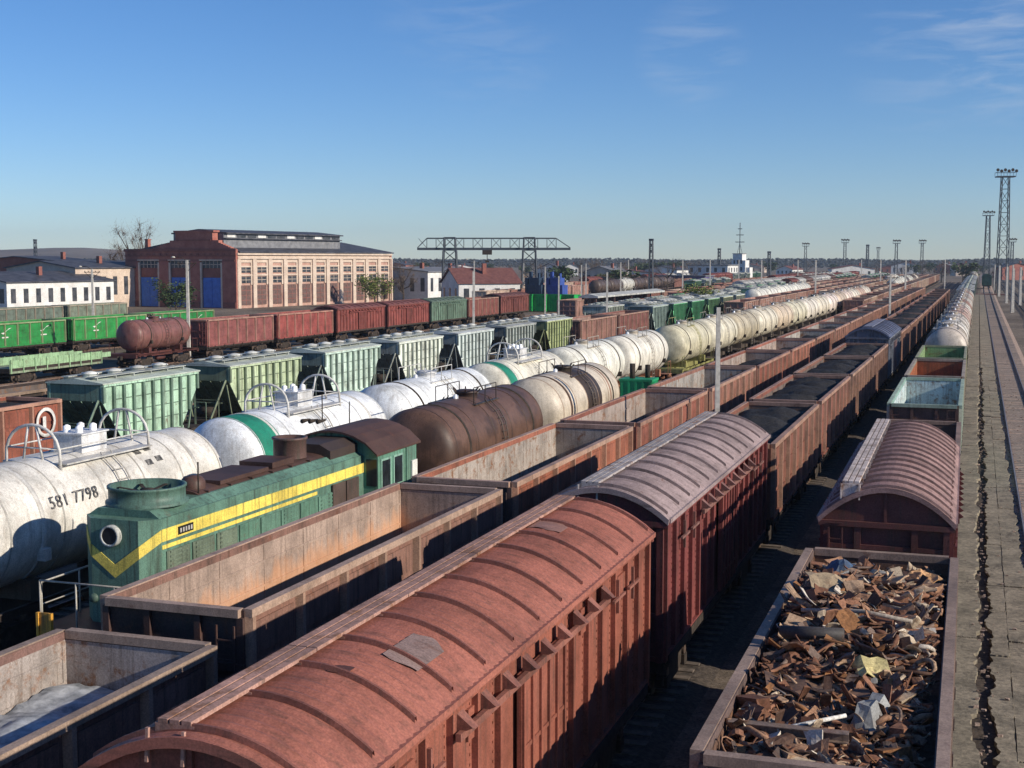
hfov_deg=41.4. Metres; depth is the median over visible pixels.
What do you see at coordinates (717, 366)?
concrete post
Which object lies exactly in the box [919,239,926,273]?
floodlight mast
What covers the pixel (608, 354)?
tank wagon
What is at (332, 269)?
window
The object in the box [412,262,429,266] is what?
tree
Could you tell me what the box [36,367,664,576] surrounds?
railway track
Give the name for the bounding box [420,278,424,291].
window
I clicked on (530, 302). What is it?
container
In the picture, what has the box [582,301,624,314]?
hopper wagon
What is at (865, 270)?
house
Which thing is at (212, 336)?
gondola wagon
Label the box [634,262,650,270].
tree
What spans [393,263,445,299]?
white building
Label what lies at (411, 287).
window
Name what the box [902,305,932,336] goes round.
gondola wagon
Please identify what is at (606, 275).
concrete post
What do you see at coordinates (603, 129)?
sky
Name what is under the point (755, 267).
house
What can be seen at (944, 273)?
concrete post
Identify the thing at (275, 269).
window
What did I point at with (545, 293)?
concrete post
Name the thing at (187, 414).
railway track
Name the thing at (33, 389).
gondola wagon
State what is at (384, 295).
window
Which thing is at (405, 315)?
boxcar
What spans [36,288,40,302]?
window
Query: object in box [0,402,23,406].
coal load
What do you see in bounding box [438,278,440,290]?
window
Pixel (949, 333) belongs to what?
tank wagon
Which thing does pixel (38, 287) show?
white shed
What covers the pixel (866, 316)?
gondola wagon
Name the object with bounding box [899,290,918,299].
gondola wagon
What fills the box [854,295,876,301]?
gondola wagon
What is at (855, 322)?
gondola wagon
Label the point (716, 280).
hopper wagon
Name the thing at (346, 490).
side door
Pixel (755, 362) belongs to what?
coal load
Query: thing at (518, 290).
gondola wagon
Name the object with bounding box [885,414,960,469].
gondola wagon
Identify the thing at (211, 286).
blue door
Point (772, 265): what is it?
tree
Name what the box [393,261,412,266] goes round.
house
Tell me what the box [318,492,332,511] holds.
engine door
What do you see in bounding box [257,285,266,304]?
window
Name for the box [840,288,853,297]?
tank wagon
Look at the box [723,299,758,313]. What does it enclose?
gondola wagon
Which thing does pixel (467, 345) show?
hopper wagon
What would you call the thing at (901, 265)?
house
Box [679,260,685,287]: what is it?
concrete post
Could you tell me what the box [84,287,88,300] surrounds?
window
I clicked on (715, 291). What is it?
hopper wagon
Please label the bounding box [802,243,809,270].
floodlight mast
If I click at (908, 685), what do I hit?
scrap metal load
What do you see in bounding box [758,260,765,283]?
concrete post
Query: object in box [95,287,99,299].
window
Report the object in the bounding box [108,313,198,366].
tank wagon
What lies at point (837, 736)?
steel beam
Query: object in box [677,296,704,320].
hopper wagon
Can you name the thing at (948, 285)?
railway track
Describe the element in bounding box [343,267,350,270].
window
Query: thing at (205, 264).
window
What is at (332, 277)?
window
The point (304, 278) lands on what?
window
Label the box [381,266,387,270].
window
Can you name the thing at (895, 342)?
door
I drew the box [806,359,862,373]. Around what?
coal load
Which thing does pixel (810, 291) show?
gondola wagon
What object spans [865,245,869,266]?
dark mast
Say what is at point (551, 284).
machine
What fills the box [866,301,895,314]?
gondola wagon
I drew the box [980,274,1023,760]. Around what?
railway track
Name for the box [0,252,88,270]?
long building
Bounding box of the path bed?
[971,310,997,767]
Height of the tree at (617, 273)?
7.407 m
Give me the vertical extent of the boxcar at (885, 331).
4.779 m
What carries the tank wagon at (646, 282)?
on the railway track at (105, 348)
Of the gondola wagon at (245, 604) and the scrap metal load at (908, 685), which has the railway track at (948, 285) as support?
the gondola wagon at (245, 604)
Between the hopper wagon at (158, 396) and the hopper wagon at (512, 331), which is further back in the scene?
the hopper wagon at (512, 331)
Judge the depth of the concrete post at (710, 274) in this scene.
331.13 m
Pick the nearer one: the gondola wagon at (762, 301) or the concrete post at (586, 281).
the gondola wagon at (762, 301)
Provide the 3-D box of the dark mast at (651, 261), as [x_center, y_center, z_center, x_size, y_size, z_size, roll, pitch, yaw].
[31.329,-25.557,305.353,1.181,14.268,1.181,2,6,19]
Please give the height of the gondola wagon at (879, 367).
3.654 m
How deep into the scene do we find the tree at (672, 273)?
387.51 m
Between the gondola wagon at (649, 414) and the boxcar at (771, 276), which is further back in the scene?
the boxcar at (771, 276)
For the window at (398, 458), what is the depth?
41.41 m
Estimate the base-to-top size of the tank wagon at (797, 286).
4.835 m
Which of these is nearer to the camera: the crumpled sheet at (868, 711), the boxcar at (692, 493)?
the crumpled sheet at (868, 711)
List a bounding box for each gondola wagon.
[0,305,62,320]
[0,319,66,354]
[0,380,64,424]
[0,396,62,461]
[0,627,217,767]
[49,314,146,350]
[51,302,127,316]
[100,482,502,682]
[130,309,213,318]
[182,314,273,357]
[259,310,332,348]
[412,423,632,522]
[456,297,498,323]
[472,290,509,296]
[497,288,524,291]
[557,298,599,316]
[560,388,707,450]
[568,285,587,294]
[568,315,616,344]
[574,281,588,289]
[592,310,648,334]
[600,296,623,301]
[624,294,643,298]
[644,292,662,297]
[648,366,755,412]
[663,290,678,295]
[668,291,692,294]
[669,278,683,289]
[689,547,958,767]
[705,350,789,393]
[712,283,731,284]
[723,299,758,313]
[727,401,818,548]
[743,297,772,305]
[746,338,814,374]
[749,374,850,482]
[756,295,785,302]
[769,293,796,300]
[776,329,834,358]
[781,291,806,298]
[793,289,813,295]
[793,356,871,441]
[800,322,849,347]
[806,288,823,293]
[818,289,839,294]
[818,316,861,331]
[823,343,887,410]
[825,284,843,286]
[834,311,872,324]
[843,297,870,311]
[846,307,881,319]
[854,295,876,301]
[858,304,888,318]
[861,293,882,298]
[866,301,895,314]
[868,291,888,296]
[875,298,901,311]
[878,288,897,293]
[883,296,906,307]
[885,318,916,361]
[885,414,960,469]
[886,377,964,454]
[887,313,922,351]
[888,294,911,304]
[894,292,915,302]
[894,325,909,373]
[895,309,928,343]
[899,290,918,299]
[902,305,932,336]
[904,289,922,297]
[904,358,965,416]
[907,287,925,295]
[909,302,935,330]
[914,299,938,325]
[915,345,966,391]
[918,296,941,321]
[923,294,943,317]
[927,292,945,312]
[930,291,947,308]
[932,289,949,308]
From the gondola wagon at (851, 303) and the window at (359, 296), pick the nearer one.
the gondola wagon at (851, 303)
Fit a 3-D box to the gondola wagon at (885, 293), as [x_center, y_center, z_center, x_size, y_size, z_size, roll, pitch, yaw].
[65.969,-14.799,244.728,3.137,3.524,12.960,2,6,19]
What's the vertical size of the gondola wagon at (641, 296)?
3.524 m
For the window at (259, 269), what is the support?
in the brick depot
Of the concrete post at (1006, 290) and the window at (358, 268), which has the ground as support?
the concrete post at (1006, 290)
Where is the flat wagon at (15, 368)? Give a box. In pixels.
[0,350,110,382]
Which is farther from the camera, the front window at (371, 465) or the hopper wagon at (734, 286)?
the hopper wagon at (734, 286)
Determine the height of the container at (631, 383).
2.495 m
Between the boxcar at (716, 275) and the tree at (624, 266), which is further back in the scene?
the boxcar at (716, 275)
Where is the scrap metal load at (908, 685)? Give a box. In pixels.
[720,556,946,767]
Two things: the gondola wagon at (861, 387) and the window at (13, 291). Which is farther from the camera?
the window at (13, 291)
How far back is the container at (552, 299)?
249.26 m
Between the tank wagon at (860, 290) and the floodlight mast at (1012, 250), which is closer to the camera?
the tank wagon at (860, 290)
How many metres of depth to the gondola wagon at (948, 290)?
263.14 m
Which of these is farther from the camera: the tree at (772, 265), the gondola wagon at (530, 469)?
the tree at (772, 265)
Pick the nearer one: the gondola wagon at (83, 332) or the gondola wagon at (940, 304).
the gondola wagon at (83, 332)
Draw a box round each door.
[141,277,157,305]
[166,543,190,569]
[172,277,185,306]
[192,534,214,559]
[203,278,220,307]
[216,526,237,550]
[239,518,258,541]
[260,511,279,532]
[280,504,298,525]
[300,498,316,518]
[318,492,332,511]
[332,476,358,505]
[358,311,366,328]
[406,307,412,323]
[406,444,415,482]
[447,304,452,318]
[513,298,517,311]
[517,638,566,767]
[717,480,736,591]
[893,339,896,370]
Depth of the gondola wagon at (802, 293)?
251.03 m
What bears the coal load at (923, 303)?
in the gondola wagon at (933, 312)
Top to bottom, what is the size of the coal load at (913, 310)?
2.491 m
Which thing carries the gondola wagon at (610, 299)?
on the railway track
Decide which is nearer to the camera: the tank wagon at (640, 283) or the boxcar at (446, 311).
the boxcar at (446, 311)
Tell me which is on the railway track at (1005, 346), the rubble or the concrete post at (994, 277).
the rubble
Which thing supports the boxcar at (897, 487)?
on the railway track
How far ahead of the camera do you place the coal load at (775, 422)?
49.98 m
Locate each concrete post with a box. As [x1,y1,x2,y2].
[78,266,99,346]
[171,256,196,359]
[472,271,474,323]
[540,267,549,313]
[558,276,559,314]
[581,265,581,294]
[585,264,586,294]
[599,272,614,311]
[620,262,624,290]
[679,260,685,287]
[709,260,710,285]
[714,307,720,411]
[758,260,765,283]
[812,260,819,293]
[877,272,897,316]
[902,260,909,288]
[942,260,947,288]
[993,265,995,290]
[997,266,1000,295]
[1005,267,1008,302]
[1010,268,1014,312]
[1018,267,1021,304]
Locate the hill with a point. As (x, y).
(87, 253)
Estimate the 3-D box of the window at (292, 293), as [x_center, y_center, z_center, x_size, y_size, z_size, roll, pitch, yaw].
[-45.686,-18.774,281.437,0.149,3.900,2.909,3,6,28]
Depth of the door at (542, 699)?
20.06 m
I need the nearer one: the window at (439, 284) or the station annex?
the station annex
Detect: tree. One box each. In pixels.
[98,218,161,259]
[147,277,199,309]
[354,272,394,301]
[388,262,419,299]
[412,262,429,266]
[519,265,533,275]
[533,264,549,282]
[546,263,577,281]
[574,261,598,278]
[583,259,604,272]
[604,267,640,278]
[617,261,634,274]
[626,264,642,269]
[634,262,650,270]
[646,256,683,289]
[654,262,666,266]
[667,260,681,266]
[677,281,719,294]
[678,262,703,277]
[762,261,778,271]
[907,264,921,272]
[914,260,929,273]
[924,262,936,271]
[932,261,949,282]
[950,261,980,281]
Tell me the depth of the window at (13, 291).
242.60 m
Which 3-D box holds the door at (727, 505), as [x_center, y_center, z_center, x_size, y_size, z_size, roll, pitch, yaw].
[5.549,3.870,34.916,0.110,2.520,2.100,2,6,19]
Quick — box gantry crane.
[417,237,570,296]
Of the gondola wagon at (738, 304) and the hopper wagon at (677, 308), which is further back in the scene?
the gondola wagon at (738, 304)
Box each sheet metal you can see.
[764,670,870,699]
[804,571,846,593]
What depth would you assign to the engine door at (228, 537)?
32.83 m
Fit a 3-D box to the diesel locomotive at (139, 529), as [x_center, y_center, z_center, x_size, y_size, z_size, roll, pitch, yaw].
[-6.650,3.398,36.684,3.072,5.505,16.520,2,6,19]
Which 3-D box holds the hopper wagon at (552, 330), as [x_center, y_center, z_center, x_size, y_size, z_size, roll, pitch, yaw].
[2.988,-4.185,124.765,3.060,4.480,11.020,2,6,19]
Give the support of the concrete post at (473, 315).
on the ground
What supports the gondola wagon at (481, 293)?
on the railway track at (105, 348)
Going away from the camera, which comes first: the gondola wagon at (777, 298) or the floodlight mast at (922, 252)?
the gondola wagon at (777, 298)
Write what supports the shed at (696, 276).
on the ground
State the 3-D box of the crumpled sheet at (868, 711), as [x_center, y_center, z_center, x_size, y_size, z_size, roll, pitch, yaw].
[5.087,4.696,18.924,0.566,0.605,0.769,4,7,39]
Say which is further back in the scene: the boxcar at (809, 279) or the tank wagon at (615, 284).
the boxcar at (809, 279)
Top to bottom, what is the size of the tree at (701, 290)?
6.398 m
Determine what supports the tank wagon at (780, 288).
on the railway track
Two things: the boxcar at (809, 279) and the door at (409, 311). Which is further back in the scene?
the boxcar at (809, 279)
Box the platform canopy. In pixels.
[579,288,664,302]
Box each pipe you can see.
[777,713,846,731]
[780,625,844,641]
[801,608,912,623]
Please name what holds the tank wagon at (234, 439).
on the railway track at (62, 608)
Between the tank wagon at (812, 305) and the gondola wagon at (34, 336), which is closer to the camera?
the gondola wagon at (34, 336)
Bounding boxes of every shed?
[0,266,116,307]
[578,266,655,276]
[654,275,714,278]
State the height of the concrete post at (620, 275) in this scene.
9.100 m
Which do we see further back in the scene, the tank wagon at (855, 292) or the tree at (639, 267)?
the tree at (639, 267)
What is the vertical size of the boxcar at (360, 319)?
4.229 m
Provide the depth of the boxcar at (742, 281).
303.95 m
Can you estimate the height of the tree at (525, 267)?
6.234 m
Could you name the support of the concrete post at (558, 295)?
on the ground
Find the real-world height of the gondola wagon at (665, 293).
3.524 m
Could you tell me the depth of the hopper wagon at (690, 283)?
344.21 m
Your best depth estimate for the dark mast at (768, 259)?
691.54 m
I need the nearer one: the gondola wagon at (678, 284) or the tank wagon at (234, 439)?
the tank wagon at (234, 439)
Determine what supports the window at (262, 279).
in the brick depot
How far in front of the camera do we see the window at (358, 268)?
302.36 m
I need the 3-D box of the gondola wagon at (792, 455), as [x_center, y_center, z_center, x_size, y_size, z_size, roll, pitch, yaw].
[9.027,3.135,49.892,3.137,3.654,14.020,2,6,19]
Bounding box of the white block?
[686,265,737,274]
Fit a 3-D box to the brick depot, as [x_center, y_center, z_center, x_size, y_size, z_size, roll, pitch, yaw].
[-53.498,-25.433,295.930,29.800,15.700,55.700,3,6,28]
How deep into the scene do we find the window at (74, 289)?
255.24 m
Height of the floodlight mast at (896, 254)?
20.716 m
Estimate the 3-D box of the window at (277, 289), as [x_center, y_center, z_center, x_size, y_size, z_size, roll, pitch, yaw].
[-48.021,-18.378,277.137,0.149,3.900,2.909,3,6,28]
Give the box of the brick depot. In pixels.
[123,229,393,308]
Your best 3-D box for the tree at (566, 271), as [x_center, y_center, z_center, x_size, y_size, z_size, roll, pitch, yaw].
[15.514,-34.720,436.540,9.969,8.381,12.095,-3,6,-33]
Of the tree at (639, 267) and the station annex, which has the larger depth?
the tree at (639, 267)
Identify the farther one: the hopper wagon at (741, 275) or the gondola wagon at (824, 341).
the hopper wagon at (741, 275)
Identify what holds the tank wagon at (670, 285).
on the railway track at (105, 348)
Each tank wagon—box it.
[0,408,222,650]
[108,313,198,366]
[194,374,386,466]
[360,363,491,419]
[389,381,542,473]
[468,338,564,386]
[511,358,619,425]
[546,335,627,388]
[588,278,610,293]
[604,326,671,387]
[608,277,622,291]
[621,277,634,290]
[631,276,645,289]
[643,276,655,288]
[654,276,665,289]
[655,317,713,380]
[662,276,674,289]
[696,311,739,363]
[721,307,760,355]
[744,286,768,297]
[744,303,778,347]
[763,285,778,293]
[764,300,793,340]
[773,284,787,292]
[782,283,795,290]
[782,297,807,329]
[789,282,803,289]
[796,295,819,324]
[799,282,810,288]
[808,293,829,320]
[820,291,839,317]
[829,289,846,313]
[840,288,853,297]
[844,286,859,295]
[851,285,865,294]
[858,284,870,292]
[887,278,899,283]
[925,320,968,366]
[932,314,969,361]
[939,309,970,346]
[940,305,970,339]
[942,301,971,330]
[948,298,972,321]
[949,297,972,319]
[951,293,972,313]
[953,292,973,309]
[954,290,973,312]
[956,289,973,302]
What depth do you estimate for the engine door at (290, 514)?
35.84 m
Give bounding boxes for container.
[529,294,532,310]
[533,294,546,310]
[547,294,560,310]
[555,294,580,299]
[619,363,658,396]
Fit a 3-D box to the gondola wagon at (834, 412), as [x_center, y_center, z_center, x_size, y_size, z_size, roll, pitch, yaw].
[13.547,1.925,63.002,3.137,3.654,14.020,2,6,19]
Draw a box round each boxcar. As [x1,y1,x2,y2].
[78,495,655,767]
[313,302,385,340]
[373,299,429,334]
[417,296,466,328]
[482,292,529,319]
[545,411,770,694]
[579,276,601,292]
[703,273,717,277]
[716,273,725,277]
[721,272,732,278]
[732,280,754,284]
[750,279,764,281]
[766,275,782,277]
[781,278,798,283]
[794,277,806,282]
[803,276,812,281]
[816,418,963,557]
[817,275,824,280]
[845,319,901,389]
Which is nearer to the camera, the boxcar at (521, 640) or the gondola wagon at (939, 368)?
the boxcar at (521, 640)
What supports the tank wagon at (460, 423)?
on the railway track at (932, 286)
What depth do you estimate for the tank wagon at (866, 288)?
254.30 m
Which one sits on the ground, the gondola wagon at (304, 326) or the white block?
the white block
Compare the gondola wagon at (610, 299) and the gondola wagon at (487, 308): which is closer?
the gondola wagon at (487, 308)
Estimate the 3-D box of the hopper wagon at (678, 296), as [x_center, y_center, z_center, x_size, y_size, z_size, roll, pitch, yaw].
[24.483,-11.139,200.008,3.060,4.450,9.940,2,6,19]
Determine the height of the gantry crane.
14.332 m
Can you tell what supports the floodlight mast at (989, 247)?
on the ground
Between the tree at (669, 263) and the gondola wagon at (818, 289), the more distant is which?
the tree at (669, 263)
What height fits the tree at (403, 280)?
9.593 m
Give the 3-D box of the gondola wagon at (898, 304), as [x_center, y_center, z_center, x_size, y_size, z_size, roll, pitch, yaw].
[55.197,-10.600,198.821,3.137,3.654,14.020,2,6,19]
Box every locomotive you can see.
[36,394,420,636]
[982,274,991,286]
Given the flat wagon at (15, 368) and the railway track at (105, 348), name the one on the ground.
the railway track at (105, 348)
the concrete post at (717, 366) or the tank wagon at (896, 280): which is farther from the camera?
the tank wagon at (896, 280)
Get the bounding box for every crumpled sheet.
[826,559,852,571]
[851,655,889,681]
[851,692,904,735]
[886,571,936,592]
[908,568,943,582]
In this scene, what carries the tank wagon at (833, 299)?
on the railway track at (62, 608)
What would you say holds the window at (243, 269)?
in the brick depot
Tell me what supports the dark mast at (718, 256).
on the ground
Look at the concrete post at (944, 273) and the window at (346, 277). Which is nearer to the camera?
the window at (346, 277)
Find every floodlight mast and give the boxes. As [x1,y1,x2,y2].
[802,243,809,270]
[841,239,849,265]
[893,240,900,273]
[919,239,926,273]
[982,210,994,274]
[994,168,1017,293]
[1008,238,1016,262]
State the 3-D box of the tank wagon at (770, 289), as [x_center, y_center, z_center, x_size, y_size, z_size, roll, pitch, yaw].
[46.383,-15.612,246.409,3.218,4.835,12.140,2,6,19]
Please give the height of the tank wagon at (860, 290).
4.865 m
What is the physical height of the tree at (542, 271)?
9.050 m
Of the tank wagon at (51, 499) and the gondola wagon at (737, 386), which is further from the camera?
the gondola wagon at (737, 386)
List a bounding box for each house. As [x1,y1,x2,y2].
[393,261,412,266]
[433,263,459,268]
[439,263,522,297]
[537,261,567,282]
[567,262,577,274]
[584,263,627,276]
[643,263,689,272]
[749,262,766,272]
[775,264,803,274]
[828,263,874,273]
[878,265,890,272]
[891,260,917,273]
[935,262,950,272]
[950,261,972,275]
[993,261,1023,279]
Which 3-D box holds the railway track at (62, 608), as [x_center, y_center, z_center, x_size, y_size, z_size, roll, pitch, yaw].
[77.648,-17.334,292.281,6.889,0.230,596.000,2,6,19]
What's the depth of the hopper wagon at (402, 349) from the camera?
92.21 m
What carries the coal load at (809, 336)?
in the gondola wagon at (824, 341)
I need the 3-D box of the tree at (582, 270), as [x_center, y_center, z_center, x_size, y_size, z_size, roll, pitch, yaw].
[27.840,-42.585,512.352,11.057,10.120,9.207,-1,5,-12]
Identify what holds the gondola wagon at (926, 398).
on the railway track
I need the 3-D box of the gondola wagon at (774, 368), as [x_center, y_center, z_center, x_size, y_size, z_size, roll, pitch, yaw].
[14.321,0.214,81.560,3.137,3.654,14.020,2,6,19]
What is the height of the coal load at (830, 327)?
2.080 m
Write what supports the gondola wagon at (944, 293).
on the railway track at (653, 726)
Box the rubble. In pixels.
[961,352,1023,764]
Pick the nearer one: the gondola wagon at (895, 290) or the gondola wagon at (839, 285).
the gondola wagon at (895, 290)
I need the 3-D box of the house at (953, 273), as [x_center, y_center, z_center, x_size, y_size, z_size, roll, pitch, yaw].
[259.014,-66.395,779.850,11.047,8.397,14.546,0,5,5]
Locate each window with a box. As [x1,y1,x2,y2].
[0,289,3,303]
[11,289,15,302]
[23,289,28,302]
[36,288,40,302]
[48,288,52,301]
[60,288,64,301]
[72,287,76,300]
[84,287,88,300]
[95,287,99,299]
[106,287,110,299]
[113,276,117,294]
[124,276,127,293]
[140,261,158,267]
[170,261,189,267]
[202,261,221,267]
[237,234,245,237]
[241,267,250,272]
[241,285,250,304]
[242,277,250,282]
[257,267,265,272]
[257,276,265,282]
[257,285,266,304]
[273,267,280,271]
[273,276,281,281]
[273,284,281,303]
[288,267,295,271]
[288,276,295,281]
[288,284,296,302]
[302,267,309,271]
[302,276,310,281]
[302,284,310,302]
[316,267,323,271]
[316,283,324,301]
[317,275,323,280]
[330,267,337,271]
[330,275,337,280]
[330,283,337,300]
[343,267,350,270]
[343,283,350,300]
[344,275,350,280]
[356,266,362,270]
[356,282,363,299]
[366,459,376,486]
[369,266,375,270]
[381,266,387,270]
[381,282,387,298]
[381,456,391,487]
[393,452,402,483]
[410,278,413,290]
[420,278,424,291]
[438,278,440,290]
[464,288,468,297]
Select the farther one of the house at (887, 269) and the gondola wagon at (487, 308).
the house at (887, 269)
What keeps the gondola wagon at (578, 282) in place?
on the railway track
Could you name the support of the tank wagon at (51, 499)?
on the railway track at (62, 608)
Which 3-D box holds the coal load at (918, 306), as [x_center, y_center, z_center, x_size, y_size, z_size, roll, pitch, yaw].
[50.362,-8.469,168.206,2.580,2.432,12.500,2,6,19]
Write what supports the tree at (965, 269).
on the ground
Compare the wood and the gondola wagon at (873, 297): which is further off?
the wood
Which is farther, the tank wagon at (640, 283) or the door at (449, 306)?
the tank wagon at (640, 283)
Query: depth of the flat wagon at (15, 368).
108.01 m
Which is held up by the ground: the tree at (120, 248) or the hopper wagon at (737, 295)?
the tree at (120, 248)
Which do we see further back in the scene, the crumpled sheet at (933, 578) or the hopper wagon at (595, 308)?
the hopper wagon at (595, 308)
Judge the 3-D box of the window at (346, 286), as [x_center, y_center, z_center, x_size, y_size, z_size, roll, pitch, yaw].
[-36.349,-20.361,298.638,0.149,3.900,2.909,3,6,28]
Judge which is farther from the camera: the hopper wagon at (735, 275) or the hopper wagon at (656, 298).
the hopper wagon at (735, 275)
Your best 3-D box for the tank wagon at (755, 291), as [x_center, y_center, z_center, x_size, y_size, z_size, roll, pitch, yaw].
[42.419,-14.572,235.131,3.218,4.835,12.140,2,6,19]
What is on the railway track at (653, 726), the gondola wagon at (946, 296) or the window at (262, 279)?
the gondola wagon at (946, 296)
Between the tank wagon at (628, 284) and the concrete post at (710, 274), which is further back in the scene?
the tank wagon at (628, 284)
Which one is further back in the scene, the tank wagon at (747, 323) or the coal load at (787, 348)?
the tank wagon at (747, 323)
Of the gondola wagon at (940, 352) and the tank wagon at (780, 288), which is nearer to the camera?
the gondola wagon at (940, 352)
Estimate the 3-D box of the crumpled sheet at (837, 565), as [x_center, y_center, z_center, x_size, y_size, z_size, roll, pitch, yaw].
[6.457,3.608,26.683,0.521,0.352,0.383,0,5,-2]
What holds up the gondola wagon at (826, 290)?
on the railway track at (75, 563)
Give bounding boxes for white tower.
[731,223,752,277]
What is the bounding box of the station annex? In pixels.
[3,256,135,306]
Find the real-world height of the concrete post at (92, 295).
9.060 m
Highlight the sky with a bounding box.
[0,0,1023,259]
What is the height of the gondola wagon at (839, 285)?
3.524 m
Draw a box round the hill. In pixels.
[0,248,124,259]
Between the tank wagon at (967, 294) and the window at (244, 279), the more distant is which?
the window at (244, 279)
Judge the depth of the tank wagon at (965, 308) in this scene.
148.86 m
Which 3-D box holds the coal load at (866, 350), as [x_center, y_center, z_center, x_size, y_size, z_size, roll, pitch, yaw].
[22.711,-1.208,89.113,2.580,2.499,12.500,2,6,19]
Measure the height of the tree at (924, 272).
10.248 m
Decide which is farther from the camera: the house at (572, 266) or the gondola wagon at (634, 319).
the house at (572, 266)
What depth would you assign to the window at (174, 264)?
272.30 m
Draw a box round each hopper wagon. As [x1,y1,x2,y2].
[45,362,206,440]
[179,349,306,423]
[279,338,383,397]
[362,330,445,385]
[423,323,495,371]
[477,318,535,359]
[523,313,572,351]
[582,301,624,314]
[618,298,648,309]
[628,301,668,330]
[644,295,673,300]
[657,299,686,325]
[666,293,693,298]
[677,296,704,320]
[684,279,701,287]
[687,292,705,296]
[694,294,719,317]
[699,278,711,286]
[707,289,725,293]
[708,277,721,285]
[710,293,732,314]
[719,277,730,282]
[719,288,740,291]
[725,291,744,299]
[726,284,743,288]
[732,273,737,278]
[737,272,744,277]
[737,285,756,293]
[741,283,755,285]
[742,272,749,277]
[754,284,767,287]
[772,280,785,284]
[861,274,872,277]
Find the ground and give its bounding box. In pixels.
[0,260,1023,767]
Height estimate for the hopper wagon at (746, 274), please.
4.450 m
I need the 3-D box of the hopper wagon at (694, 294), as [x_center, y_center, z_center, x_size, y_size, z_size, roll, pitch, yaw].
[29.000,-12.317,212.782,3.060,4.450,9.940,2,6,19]
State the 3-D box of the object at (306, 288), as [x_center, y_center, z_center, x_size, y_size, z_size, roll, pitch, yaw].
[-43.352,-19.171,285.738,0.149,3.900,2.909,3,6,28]
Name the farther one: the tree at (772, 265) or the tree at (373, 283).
the tree at (772, 265)
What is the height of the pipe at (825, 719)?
0.140 m
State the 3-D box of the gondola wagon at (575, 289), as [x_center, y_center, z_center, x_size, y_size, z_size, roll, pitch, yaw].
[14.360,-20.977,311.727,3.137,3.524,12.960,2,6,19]
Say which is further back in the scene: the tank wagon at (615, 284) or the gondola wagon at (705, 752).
the tank wagon at (615, 284)
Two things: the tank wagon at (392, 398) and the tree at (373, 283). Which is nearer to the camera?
the tank wagon at (392, 398)
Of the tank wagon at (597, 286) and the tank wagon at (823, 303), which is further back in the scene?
the tank wagon at (597, 286)
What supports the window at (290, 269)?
in the brick depot
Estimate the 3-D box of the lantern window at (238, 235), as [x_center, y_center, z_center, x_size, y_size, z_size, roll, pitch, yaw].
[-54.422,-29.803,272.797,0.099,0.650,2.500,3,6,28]
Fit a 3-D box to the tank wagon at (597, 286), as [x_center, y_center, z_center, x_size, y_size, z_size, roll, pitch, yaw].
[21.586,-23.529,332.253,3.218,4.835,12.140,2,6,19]
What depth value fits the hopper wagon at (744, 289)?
255.05 m
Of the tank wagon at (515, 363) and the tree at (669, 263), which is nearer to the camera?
the tank wagon at (515, 363)
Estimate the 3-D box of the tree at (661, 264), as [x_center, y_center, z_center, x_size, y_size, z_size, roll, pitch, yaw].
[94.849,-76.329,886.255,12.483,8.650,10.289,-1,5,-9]
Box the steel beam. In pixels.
[727,718,848,744]
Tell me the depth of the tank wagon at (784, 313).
152.63 m
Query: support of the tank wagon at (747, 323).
on the railway track at (62, 608)
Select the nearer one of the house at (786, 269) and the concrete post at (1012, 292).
the concrete post at (1012, 292)
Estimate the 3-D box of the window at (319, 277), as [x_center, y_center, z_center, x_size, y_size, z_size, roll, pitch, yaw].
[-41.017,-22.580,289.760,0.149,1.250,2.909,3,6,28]
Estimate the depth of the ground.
46.08 m
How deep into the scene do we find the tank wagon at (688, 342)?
105.04 m
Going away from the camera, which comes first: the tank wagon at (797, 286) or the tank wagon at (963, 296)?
the tank wagon at (963, 296)
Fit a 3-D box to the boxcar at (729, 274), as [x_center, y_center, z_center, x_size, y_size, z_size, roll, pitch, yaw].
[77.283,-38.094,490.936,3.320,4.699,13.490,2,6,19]
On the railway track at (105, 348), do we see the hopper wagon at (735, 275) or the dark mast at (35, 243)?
the hopper wagon at (735, 275)
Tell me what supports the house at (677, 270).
on the ground
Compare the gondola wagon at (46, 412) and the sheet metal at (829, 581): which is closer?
the sheet metal at (829, 581)
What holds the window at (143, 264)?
in the brick depot
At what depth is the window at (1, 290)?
241.89 m
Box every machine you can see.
[525,272,546,293]
[546,272,567,293]
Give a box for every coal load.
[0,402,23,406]
[739,359,767,365]
[739,406,805,443]
[762,376,838,400]
[779,347,792,349]
[802,335,817,338]
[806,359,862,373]
[821,326,836,328]
[833,344,879,355]
[889,318,911,324]
[893,313,918,317]
[902,308,923,312]
[909,305,928,307]
[913,301,931,304]
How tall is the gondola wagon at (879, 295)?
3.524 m
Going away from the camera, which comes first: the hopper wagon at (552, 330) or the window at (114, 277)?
the hopper wagon at (552, 330)
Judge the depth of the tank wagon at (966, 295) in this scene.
194.53 m
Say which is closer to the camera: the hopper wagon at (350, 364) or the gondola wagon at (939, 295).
the hopper wagon at (350, 364)
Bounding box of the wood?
[83,257,1023,267]
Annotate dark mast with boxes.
[33,239,37,255]
[648,239,653,288]
[717,248,720,264]
[767,251,770,275]
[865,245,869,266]
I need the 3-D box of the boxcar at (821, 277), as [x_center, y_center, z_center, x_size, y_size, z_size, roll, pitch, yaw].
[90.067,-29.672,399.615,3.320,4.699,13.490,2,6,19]
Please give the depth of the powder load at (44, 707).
21.38 m
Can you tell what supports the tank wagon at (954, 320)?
on the railway track
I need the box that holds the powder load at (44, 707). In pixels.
[0,683,113,747]
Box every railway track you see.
[0,312,556,385]
[0,345,122,357]
[20,594,88,620]
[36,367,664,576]
[186,403,193,416]
[608,282,961,767]
[925,282,940,291]
[935,282,954,288]
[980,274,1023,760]
[992,274,1023,319]
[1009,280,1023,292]

